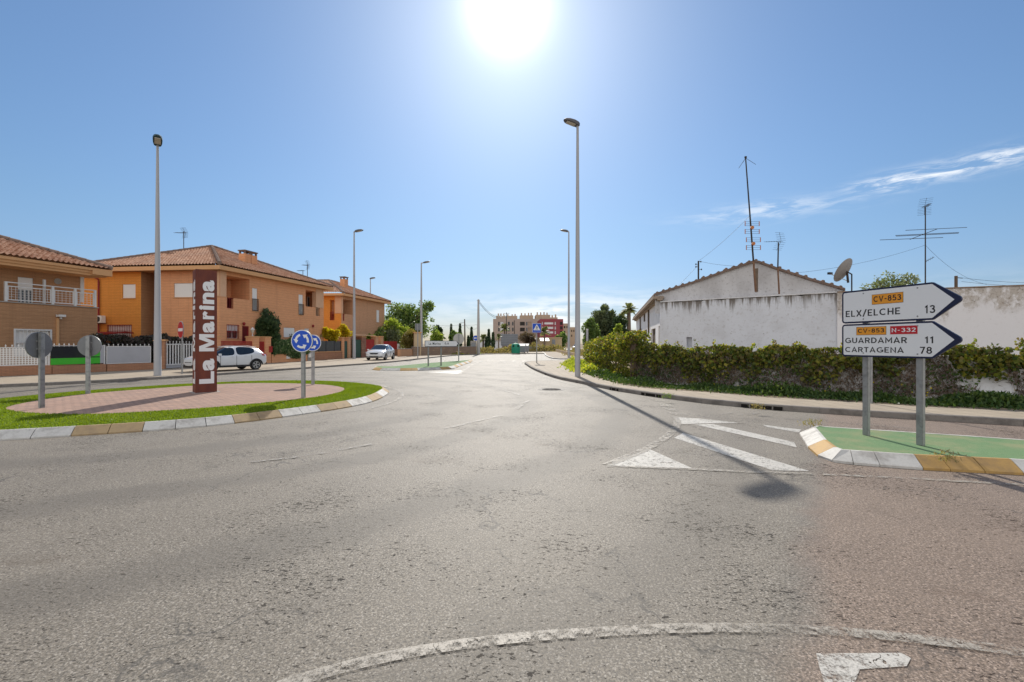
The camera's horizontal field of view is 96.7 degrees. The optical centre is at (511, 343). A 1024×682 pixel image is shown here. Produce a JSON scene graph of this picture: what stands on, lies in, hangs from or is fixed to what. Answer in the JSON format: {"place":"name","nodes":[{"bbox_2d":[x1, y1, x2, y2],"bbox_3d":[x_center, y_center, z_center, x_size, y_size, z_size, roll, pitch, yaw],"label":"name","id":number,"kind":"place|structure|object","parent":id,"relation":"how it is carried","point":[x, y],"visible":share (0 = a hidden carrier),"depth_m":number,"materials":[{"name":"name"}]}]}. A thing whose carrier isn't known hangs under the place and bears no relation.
{"place":"outdoors","nodes":[
{"label":"outdoors","id":0,"kind":"place"},
{"bbox_2d":[6,383,343,413],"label":"island paving","id":1,"kind":"structure","parent":0,"point":[166,398],"depth_m":11.69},
{"bbox_2d":[24,332,52,407],"bbox_3d":[-10.407,0.582,10.049,0.114,1.686,0.580,0,0,0],"label":"roundabout sign","id":2,"kind":"object","parent":1,"relation":"on","point":[39,345],"visible":1,"depth_m":10.00,"materials":[{"name":"metal"}]},
{"bbox_2d":[77,335,101,393],"bbox_3d":[-12.064,0.593,12.967,0.600,1.664,0.114,0,0,-10],"label":"roundabout sign","id":3,"kind":"object","parent":1,"relation":"on","point":[88,346],"visible":1,"depth_m":12.96,"materials":[{"name":"metal"}]},
{"bbox_2d":[190,269,219,393],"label":"town pillar","id":4,"kind":"structure","parent":1,"relation":"on","point":[204,331],"depth_m":13.09,"materials":[{"name":"metal"}]},
{"bbox_2d":[291,330,312,397],"bbox_3d":[-5.495,0.530,11.960,0.590,1.790,0.114,0,0,4],"label":"roundabout sign","id":5,"kind":"object","parent":1,"relation":"on","point":[302,341],"visible":1,"depth_m":11.91,"materials":[{"name":"metal"}]},
{"bbox_2d":[309,335,320,384],"bbox_3d":[-6.927,0.554,15.830,0.580,1.743,0.114,0,0,-8],"label":"roundabout sign","id":6,"kind":"object","parent":1,"relation":"on","point":[316,345],"visible":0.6,"depth_m":15.81,"materials":[{"name":"metal"}]},
{"bbox_2d":[0,380,382,429],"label":"island lawn","id":7,"kind":"structure","parent":0,"point":[58,420],"depth_m":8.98,"materials":[{"name":"plant"}]},
{"bbox_2d":[0,352,542,383],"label":"pavement","id":8,"kind":"structure","parent":0,"point":[94,376],"depth_m":24.36,"materials":[{"name":"concrete"}]},
{"bbox_2d":[0,344,51,375],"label":"fence","id":9,"kind":"object","parent":8,"relation":"on","point":[16,369],"visible":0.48,"depth_m":21.23,"materials":[{"name":"metal"}]},
{"bbox_2d":[51,344,105,373],"bbox_3d":[-22.110,0.730,23.251,0.220,1.516,2.283,0,0,18],"label":"panel fence","id":10,"kind":"object","parent":8,"relation":"on","point":[63,355],"visible":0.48,"depth_m":22.94,"materials":[{"name":"metal"}]},
{"bbox_2d":[106,344,153,370],"bbox_3d":[-21.269,0.746,25.377,0.220,1.485,2.197,0,0,25],"label":"panel fence","id":11,"kind":"object","parent":8,"relation":"on","point":[136,357],"visible":1,"depth_m":25.24,"materials":[{"name":"metal"}]},
{"bbox_2d":[153,134,162,375],"bbox_3d":[-16.280,-3.995,20.907,0.360,10.965,0.952,0,0,-38],"label":"street lamp","id":12,"kind":"object","parent":8,"relation":"on","point":[157,140],"visible":1,"depth_m":21.08,"materials":[{"name":"metal"}]},
{"bbox_2d":[178,321,183,373],"bbox_3d":[-16.191,0.195,22.302,0.840,2.587,0.105,0,0,38],"label":"no entry sign","id":13,"kind":"object","parent":8,"relation":"on","point":[180,329],"visible":0.98,"depth_m":22.30,"materials":[{"name":"metal"}]},
{"bbox_2d":[183,346,266,369],"bbox_3d":[-15.966,0.802,25.495,1.894,1.381,3.916,0,0,30],"label":"parked car","id":14,"kind":"object","parent":8,"relation":"on","point":[241,357],"visible":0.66,"depth_m":25.33,"materials":[{"name":"white"}]},
{"bbox_2d":[221,341,251,346],"bbox_3d":[-19.344,0.651,31.862,0.220,1.673,3.062,0,0,10],"label":"red fence","id":15,"kind":"object","parent":8,"relation":"on","point":[241,343],"visible":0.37,"depth_m":31.84,"materials":[{"name":"metal"}]},
{"bbox_2d":[271,354,306,362],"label":"garden wall","id":16,"kind":"structure","parent":8,"relation":"on","point":[277,358],"depth_m":36.36,"materials":[{"name":"orange brick"}]},
{"bbox_2d":[271,338,309,358],"bbox_3d":[-18.143,0.405,37.364,0.973,1.823,4.097,0,0,15],"label":"ivy hedge","id":17,"kind":"object","parent":16,"relation":"on","point":[282,346],"visible":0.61,"depth_m":36.47,"materials":[{"name":"green plant"}]},
{"bbox_2d":[315,341,341,360],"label":"panel fence","id":18,"kind":"object","parent":8,"relation":"on","point":[330,349],"visible":0.73,"depth_m":42.64,"materials":[{"name":"metal"}]},
{"bbox_2d":[344,337,350,357],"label":"gate pillar","id":19,"kind":"structure","parent":8,"relation":"on","point":[348,339],"depth_m":46.51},
{"bbox_2d":[352,340,360,357],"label":"green gate","id":20,"kind":"structure","parent":8,"relation":"on","point":[358,348],"depth_m":48.41,"materials":[{"name":"metal"}]},
{"bbox_2d":[353,229,362,358],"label":"street lamp","id":21,"kind":"object","parent":8,"relation":"on","point":[354,326],"visible":1,"depth_m":44.46,"materials":[{"name":"metal"}]},
{"bbox_2d":[356,336,365,356],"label":"gate pillar","id":22,"kind":"structure","parent":8,"relation":"on","point":[363,345],"depth_m":49.30,"materials":[{"name":"brown brick"}]},
{"bbox_2d":[366,339,373,351],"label":"red panel fence","id":23,"kind":"object","parent":8,"relation":"on","point":[369,344],"visible":0.5,"depth_m":50.66,"materials":[{"name":"metal"}]},
{"bbox_2d":[366,344,394,359],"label":"parked car","id":24,"kind":"object","parent":8,"relation":"on","point":[383,351],"visible":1,"depth_m":41.50,"materials":[{"name":"white"}]},
{"bbox_2d":[383,341,397,355],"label":"red panel fence","id":25,"kind":"object","parent":8,"relation":"on","point":[393,344],"visible":0.5,"depth_m":55.88,"materials":[{"name":"metal"}]},
{"bbox_2d":[386,326,399,343],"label":"olive bush","id":26,"kind":"object","parent":8,"relation":"on","point":[391,335],"visible":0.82,"depth_m":58.66,"materials":[{"name":"green plant"}]},
{"bbox_2d":[398,348,412,356],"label":"stone wall","id":27,"kind":"structure","parent":8,"relation":"on","point":[405,352],"depth_m":53.82,"materials":[{"name":"brick"}]},
{"bbox_2d":[399,328,414,348],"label":"round shrub","id":28,"kind":"object","parent":8,"relation":"on","point":[406,339],"visible":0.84,"depth_m":57.53,"materials":[{"name":"green plant"}]},
{"bbox_2d":[385,300,436,338],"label":"garden tree","id":29,"kind":"object","parent":8,"relation":"on","point":[405,314],"visible":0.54,"depth_m":69.38,"materials":[{"name":"green plant"}]},
{"bbox_2d":[412,332,421,355],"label":"garden building","id":30,"kind":"structure","parent":8,"relation":"on","point":[414,344],"depth_m":56.64,"materials":[{"name":"beige paint"}]},
{"bbox_2d":[420,261,429,346],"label":"street lamp","id":31,"kind":"object","parent":8,"relation":"on","point":[421,323],"visible":0.71,"depth_m":58.95,"materials":[{"name":"metal"}]},
{"bbox_2d":[412,346,476,355],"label":"stone wall","id":32,"kind":"structure","parent":8,"relation":"on","point":[448,350],"depth_m":60.49,"materials":[{"name":"concrete"}]},
{"bbox_2d":[477,299,479,353],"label":"utility pole","id":33,"kind":"object","parent":8,"relation":"on","point":[478,332],"visible":1,"depth_m":66.77,"materials":[{"name":"concrete"}]},
{"bbox_2d":[476,344,524,353],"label":"dry grass","id":34,"kind":"structure","parent":8,"relation":"on","point":[487,349],"depth_m":71.86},
{"bbox_2d":[377,360,467,367],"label":"island","id":35,"kind":"structure","parent":0,"point":[437,364],"depth_m":30.31,"materials":[{"name":"concrete"}]},
{"bbox_2d":[425,341,458,365],"bbox_3d":[-4.611,0.629,29.971,2.711,1.650,0.094,0,0,-45],"label":"direction sign","id":36,"kind":"object","parent":35,"relation":"on","point":[440,344],"visible":1,"depth_m":29.92,"materials":[{"name":"white"}]},
{"bbox_2d":[453,333,463,360],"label":"round sign","id":37,"kind":"object","parent":35,"relation":"on","point":[458,338],"visible":0.91,"depth_m":38.72,"materials":[{"name":"white"}]},
{"bbox_2d":[423,344,583,348],"bbox_3d":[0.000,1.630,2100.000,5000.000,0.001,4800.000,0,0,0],"label":"ground","id":38,"kind":"structure","parent":0,"point":[581,346],"depth_m":261.87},
{"bbox_2d":[493,312,548,346],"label":"apartment building","id":39,"kind":"structure","parent":38,"relation":"on","point":[523,323],"depth_m":215.00,"materials":[{"name":"beige concrete"}]},
{"bbox_2d":[537,314,562,337],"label":"apartment building","id":40,"kind":"structure","parent":38,"relation":"on","point":[554,325],"depth_m":190.00,"materials":[{"name":"red"}]},
{"bbox_2d":[570,327,574,345],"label":"apartment building","id":41,"kind":"structure","parent":38,"relation":"on","point":[572,336],"depth_m":260.00,"materials":[{"name":"beige"}]},
{"bbox_2d":[0,349,1023,681],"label":"road","id":42,"kind":"structure","parent":0,"point":[200,555],"depth_m":3.61,"materials":[{"name":"asphalt"}]},
{"bbox_2d":[0,386,388,440],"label":"island kerb","id":43,"kind":"structure","parent":42,"relation":"on","point":[45,432],"depth_m":8.57,"materials":[{"name":"concrete"}]},
{"bbox_2d":[0,353,543,386],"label":"kerb","id":44,"kind":"structure","parent":42,"relation":"on","point":[102,381],"depth_m":21.31,"materials":[{"name":"concrete"}]},
{"bbox_2d":[372,359,471,370],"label":"island kerb","id":45,"kind":"structure","parent":42,"relation":"on","point":[419,369],"depth_m":27.51,"materials":[{"name":"concrete"}]},
{"bbox_2d":[430,328,442,340],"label":"garden tree","id":46,"kind":"object","parent":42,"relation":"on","point":[436,336],"visible":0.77,"depth_m":85.35,"materials":[{"name":"green plant"}]},
{"bbox_2d":[501,334,517,345],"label":"billboard","id":47,"kind":"object","parent":42,"relation":"on","point":[507,339],"visible":0.73,"depth_m":111.94,"materials":[{"name":"metal"}]},
{"bbox_2d":[511,343,519,352],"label":"recycling bin","id":48,"kind":"object","parent":42,"relation":"on","point":[515,347],"visible":1,"depth_m":68.54,"materials":[{"name":"green"}]},
{"bbox_2d":[517,331,538,346],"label":"bare tree","id":49,"kind":"object","parent":42,"relation":"on","point":[528,338],"visible":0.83,"depth_m":91.33,"materials":[{"name":"brown plant"}]},
{"bbox_2d":[555,331,567,347],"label":"street tree","id":50,"kind":"object","parent":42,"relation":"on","point":[563,335],"visible":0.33,"depth_m":111.56,"materials":[{"name":"green plant"}]},
{"bbox_2d":[251,367,904,461],"bbox_3d":[1.184,1.587,23.732,12.670,0.001,35.292,0,0,0],"label":"road marking worn","id":51,"kind":"object","parent":42,"relation":"on","point":[455,426],"visible":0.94,"depth_m":9.05,"materials":[{"name":"paint"}]},
{"bbox_2d":[306,370,910,681],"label":"road marking","id":52,"kind":"object","parent":42,"relation":"on","point":[854,667],"visible":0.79,"depth_m":6.06,"materials":[{"name":"paint"}]},
{"bbox_2d":[277,358,1023,681],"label":"road marking faded","id":53,"kind":"object","parent":42,"relation":"on","point":[503,639],"visible":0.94,"depth_m":2.49,"materials":[{"name":"paint"}]},
{"bbox_2d":[525,360,1023,425],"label":"kerb","id":54,"kind":"structure","parent":42,"relation":"on","point":[947,417],"depth_m":10.44,"materials":[{"name":"concrete"}]},
{"bbox_2d":[741,404,782,410],"bbox_3d":[6.120,1.555,11.173,0.900,0.080,0.085,0,0,41],"label":"drain slot","id":55,"kind":"object","parent":54,"relation":"in","point":[766,407],"visible":0.93,"depth_m":11.08,"materials":[{"name":"black"}]},
{"bbox_2d":[800,425,1023,474],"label":"island kerb","id":56,"kind":"structure","parent":42,"relation":"on","point":[817,443],"depth_m":5.89,"materials":[{"name":"concrete"}]},
{"bbox_2d":[926,448,965,462],"bbox_3d":[5.443,1.406,5.725,0.483,0.189,0.259,0,0,0],"label":"weed tuft","id":57,"kind":"object","parent":56,"relation":"on","point":[947,456],"visible":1,"depth_m":5.70,"materials":[{"name":"green plant"}]},
{"bbox_2d":[819,425,1023,439],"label":"island back kerb","id":58,"kind":"structure","parent":42,"relation":"on","point":[929,433],"depth_m":7.29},
{"bbox_2d":[0,0,1023,343],"label":"sky","id":59,"kind":"structure","parent":0,"point":[436,130],"materials":[{"name":"blue"}]},
{"bbox_2d":[544,352,620,357],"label":"pavement","id":60,"kind":"structure","parent":0,"point":[555,354],"depth_m":56.92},
{"bbox_2d":[560,229,569,357],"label":"street lamp","id":61,"kind":"object","parent":60,"relation":"on","point":[563,230],"visible":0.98,"depth_m":47.57,"materials":[{"name":"metal"}]},
{"bbox_2d":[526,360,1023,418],"bbox_3d":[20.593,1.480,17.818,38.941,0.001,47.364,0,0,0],"label":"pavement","id":62,"kind":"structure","parent":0,"point":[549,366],"depth_m":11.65,"materials":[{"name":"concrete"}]},
{"bbox_2d":[532,323,540,362],"bbox_3d":[1.894,-0.037,34.821,0.680,3.035,0.110,0,0,-4],"label":"crossing sign","id":63,"kind":"object","parent":62,"relation":"on","point":[536,328],"visible":0.99,"depth_m":34.78,"materials":[{"name":"blue"}]},
{"bbox_2d":[563,118,579,376],"bbox_3d":[2.704,-4.300,20.461,0.787,11.560,0.360,0,0,-16],"label":"street lamp","id":64,"kind":"object","parent":62,"relation":"on","point":[572,122],"visible":1,"depth_m":20.45,"materials":[{"name":"metal"}]},
{"bbox_2d":[870,357,872,403],"bbox_3d":[8.900,0.490,11.276,0.068,1.980,0.065,0,0,0],"label":"sign post","id":65,"kind":"object","parent":62,"relation":"on","point":[871,380],"visible":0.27,"depth_m":11.25,"materials":[{"name":"grey metal"}]},
{"bbox_2d":[585,362,1020,409],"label":"verge","id":66,"kind":"structure","parent":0,"point":[811,398],"depth_m":12.22,"materials":[{"name":"plant"}]},
{"bbox_2d":[557,355,597,372],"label":"verge weeds","id":67,"kind":"object","parent":66,"relation":"on","point":[570,365],"visible":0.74,"depth_m":26.45,"materials":[{"name":"plant"}]},
{"bbox_2d":[582,368,635,383],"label":"verge weeds","id":68,"kind":"object","parent":66,"relation":"on","point":[605,374],"visible":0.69,"depth_m":19.32,"materials":[{"name":"plant"}]},
{"bbox_2d":[582,329,660,376],"bbox_3d":[5.024,0.554,24.442,1.620,2.284,15.219,0,0,0],"label":"creeper mound","id":69,"kind":"object","parent":66,"relation":"on","point":[597,352],"visible":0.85,"depth_m":20.25,"materials":[{"name":"green plant"}]},
{"bbox_2d":[632,259,844,353],"bbox_3d":[14.773,-1.489,36.736,8.502,5.938,29.571,0,0,12],"label":"farmhouse","id":70,"kind":"object","parent":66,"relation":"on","point":[727,306],"visible":0.68,"depth_m":24.09,"materials":[{"name":"white paint"}]},
{"bbox_2d":[740,156,760,291],"bbox_3d":[12.283,-6.131,23.440,0.926,6.961,0.973,0,0,39],"label":"tv aerial","id":71,"kind":"object","parent":70,"relation":"attached to","point":[752,242],"visible":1,"depth_m":23.31,"materials":[{"name":"metal"}]},
{"bbox_2d":[766,232,784,293],"bbox_3d":[13.383,-4.062,23.285,0.571,3.116,0.924,0,0,-17],"label":"tv aerial","id":72,"kind":"object","parent":70,"relation":"attached to","point":[778,261],"visible":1,"depth_m":22.97,"materials":[{"name":"metal"}]},
{"bbox_2d":[827,258,851,290],"bbox_3d":[15.285,-3.002,21.083,1.035,1.800,0.935,0,0,0],"label":"satellite dish","id":73,"kind":"object","parent":70,"relation":"attached to","point":[843,270],"visible":0.98,"depth_m":20.85,"materials":[{"name":"grey metal"}]},
{"bbox_2d":[884,198,966,282],"bbox_3d":[21.757,-3.977,24.000,5.671,7.329,1.228,0,0,0],"label":"tv aerial","id":74,"kind":"object","parent":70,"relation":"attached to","point":[925,214],"visible":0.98,"depth_m":23.98,"materials":[{"name":"metal"}]},
{"bbox_2d":[612,375,1023,410],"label":"hedge weeds","id":75,"kind":"object","parent":66,"relation":"on","point":[987,399],"visible":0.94,"depth_m":12.03,"materials":[{"name":"plant"}]},
{"bbox_2d":[630,339,1023,397],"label":"garden wall","id":76,"kind":"structure","parent":66,"relation":"on","point":[987,384],"depth_m":12.20,"materials":[{"name":"paint"}]},
{"bbox_2d":[631,337,1023,397],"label":"creeper hedge","id":77,"kind":"object","parent":66,"relation":"on","point":[993,360],"visible":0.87,"depth_m":13.21,"materials":[{"name":"green plant"}]},
{"bbox_2d":[859,270,920,289],"bbox_3d":[22.260,-1.433,26.832,3.016,6.026,2.225,0,0,-21],"label":"sparse tree","id":78,"kind":"object","parent":66,"relation":"on","point":[881,283],"visible":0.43,"depth_m":26.79,"materials":[{"name":"green plant"}]},
{"bbox_2d":[837,285,1023,355],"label":"yard wall","id":79,"kind":"structure","parent":66,"relation":"on","point":[984,316],"depth_m":19.52,"materials":[{"name":"paint"}]},
{"bbox_2d":[816,426,1023,458],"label":"island","id":80,"kind":"structure","parent":0,"point":[876,440],"depth_m":6.63,"materials":[{"name":"paint"}]},
{"bbox_2d":[842,282,962,445],"bbox_3d":[5.744,0.299,6.790,0.100,2.310,1.600,0,0,-17],"label":"direction sign","id":81,"kind":"object","parent":80,"relation":"on","point":[920,339],"visible":1,"depth_m":6.72,"materials":[{"name":"white"}]},
{"label":"garden ground","id":82,"kind":"structure","parent":0,"visible":0},
{"bbox_2d":[0,235,112,365],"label":"brick house","id":83,"kind":"structure","parent":82,"relation":"on","point":[31,263],"depth_m":24.96,"materials":[{"name":"brick"}]},
{"bbox_2d":[18,277,32,302],"bbox_3d":[-26.381,-2.852,24.646,0.078,1.450,0.649,0,0,17],"label":"balcony door","id":84,"kind":"structure","parent":83,"relation":"in","point":[20,279],"depth_m":24.66,"materials":[{"name":"white metal"}]},
{"bbox_2d":[14,329,51,355],"bbox_3d":[-25.500,-0.060,24.206,0.180,1.424,1.566,0,0,17],"label":"garage door","id":85,"kind":"structure","parent":83,"relation":"in","point":[20,335],"depth_m":23.81,"materials":[{"name":"white metal"}]},
{"bbox_2d":[4,281,96,306],"bbox_3d":[-25.275,-2.668,25.097,0.100,1.018,4.014,0,0,17],"label":"terrace railing","id":86,"kind":"object","parent":83,"relation":"on","point":[52,295],"visible":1,"depth_m":25.01,"materials":[{"name":"white metal"}]},
{"bbox_2d":[89,333,192,363],"bbox_3d":[-21.640,0.362,27.465,0.975,2.138,6.348,0,0,21],"label":"dark hedge","id":87,"kind":"object","parent":82,"relation":"on","point":[120,340],"visible":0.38,"depth_m":26.78,"materials":[{"name":"plant"}]},
{"bbox_2d":[153,339,168,368],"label":"gate pillar","id":88,"kind":"structure","parent":82,"relation":"on","point":[164,353],"depth_m":26.75,"materials":[{"name":"brick"}]},
{"bbox_2d":[166,341,192,367],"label":"picket gate","id":89,"kind":"structure","parent":88,"relation":"attached to","point":[173,365],"depth_m":27.56,"materials":[{"name":"white metal"}]},
{"bbox_2d":[81,245,333,351],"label":"brick house","id":90,"kind":"structure","parent":82,"relation":"on","point":[250,286],"depth_m":33.27,"materials":[{"name":"brick"}]},
{"bbox_2d":[107,325,131,336],"bbox_3d":[-28.247,-0.902,32.777,1.961,0.923,0.111,0,0,6],"label":"window","id":91,"kind":"structure","parent":90,"relation":"in","point":[112,328],"depth_m":32.78,"materials":[{"name":"white metal"}]},
{"bbox_2d":[121,284,135,298],"bbox_3d":[-27.519,-3.744,32.731,1.130,1.036,0.170,0,0,6],"label":"window","id":92,"kind":"structure","parent":90,"relation":"in","point":[128,289],"depth_m":32.74,"materials":[{"name":"white metal"}]},
{"bbox_2d":[173,283,192,297],"bbox_3d":[-23.216,-3.761,32.301,1.738,1.042,0.170,0,0,6],"label":"window","id":93,"kind":"structure","parent":90,"relation":"in","point":[182,290],"depth_m":32.31,"materials":[{"name":"white metal"}]},
{"bbox_2d":[227,324,238,338],"bbox_3d":[-20.349,-0.863,33.106,0.155,1.029,1.109,0,0,12],"label":"window","id":94,"kind":"structure","parent":90,"relation":"in","point":[232,330],"depth_m":33.14,"materials":[{"name":"glass"}]},
{"bbox_2d":[242,326,248,342],"bbox_3d":[-20.174,-0.703,34.300,0.150,1.245,0.665,0,0,12],"label":"door","id":95,"kind":"structure","parent":90,"relation":"in","point":[245,329],"depth_m":34.32,"materials":[{"name":"red"}]},
{"bbox_2d":[252,288,258,311],"bbox_3d":[-19.890,-3.375,35.176,0.190,1.822,0.638,0,0,12],"label":"window","id":96,"kind":"structure","parent":90,"relation":"in","point":[255,302],"depth_m":35.15,"materials":[{"name":"white metal"}]},
{"bbox_2d":[283,327,293,337],"bbox_3d":[-19.075,-0.933,38.941,0.170,0.871,1.485,0,0,12],"label":"window","id":97,"kind":"structure","parent":90,"relation":"in","point":[287,331],"depth_m":38.88,"materials":[{"name":"white metal"}]},
{"bbox_2d":[299,295,303,315],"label":"window","id":98,"kind":"structure","parent":90,"relation":"in","point":[301,304],"depth_m":40.37,"materials":[{"name":"glass"}]},
{"bbox_2d":[245,336,259,348],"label":"gate pillar","id":99,"kind":"structure","parent":82,"relation":"on","point":[255,341],"depth_m":33.49,"materials":[{"name":"orange brick"}]},
{"bbox_2d":[259,336,271,362],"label":"gate pillar","id":100,"kind":"structure","parent":82,"relation":"on","point":[266,340],"depth_m":34.83,"materials":[{"name":"orange brick"}]},
{"bbox_2d":[254,308,281,346],"bbox_3d":[-19.360,-0.640,36.008,2.300,4.441,2.182,0,0,0],"label":"conifer shrub","id":101,"kind":"object","parent":82,"relation":"on","point":[267,324],"visible":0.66,"depth_m":35.43,"materials":[{"name":"green plant"}]},
{"bbox_2d":[322,327,340,340],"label":"yellow shrub","id":102,"kind":"object","parent":82,"relation":"on","point":[329,334],"visible":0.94,"depth_m":43.74,"materials":[{"name":"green plant"}]},
{"bbox_2d":[337,323,352,336],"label":"yellow shrub","id":103,"kind":"object","parent":82,"relation":"on","point":[344,330],"visible":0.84,"depth_m":46.70,"materials":[{"name":"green plant"}]},
{"bbox_2d":[317,276,390,356],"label":"brick house","id":104,"kind":"structure","parent":82,"relation":"on","point":[369,312],"depth_m":53.27,"materials":[{"name":"brick"}]},
{"bbox_2d":[383,317,409,348],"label":"garden tree","id":105,"kind":"object","parent":82,"relation":"on","point":[393,322],"visible":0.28,"depth_m":59.39,"materials":[{"name":"green plant"}]},
{"label":"waste ground","id":106,"kind":"structure","parent":0,"visible":0},
{"bbox_2d":[529,342,565,351],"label":"dry grass","id":107,"kind":"structure","parent":106,"relation":"on","point":[546,348],"depth_m":85.37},
{"bbox_2d":[537,337,561,345],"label":"roadside hut","id":108,"kind":"object","parent":106,"relation":"on","point":[553,340],"visible":0.68,"depth_m":108.04,"materials":[{"name":"beige paint"}]},
{"bbox_2d":[581,317,600,344],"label":"round tree","id":109,"kind":"object","parent":106,"relation":"on","point":[590,325],"visible":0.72,"depth_m":65.55,"materials":[{"name":"green plant"}]},
{"bbox_2d":[591,303,616,336],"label":"pine tree","id":110,"kind":"object","parent":106,"relation":"on","point":[604,315],"visible":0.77,"depth_m":70.85,"materials":[{"name":"green plant"}]},
{"bbox_2d":[608,315,628,334],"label":"garden tree","id":111,"kind":"object","parent":106,"relation":"on","point":[621,320],"visible":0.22,"depth_m":69.13,"materials":[{"name":"green plant"}]},
{"bbox_2d":[620,303,637,351],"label":"palm tree","id":112,"kind":"object","parent":106,"relation":"on","point":[628,310],"visible":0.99,"depth_m":73.71,"materials":[{"name":"green plant"}]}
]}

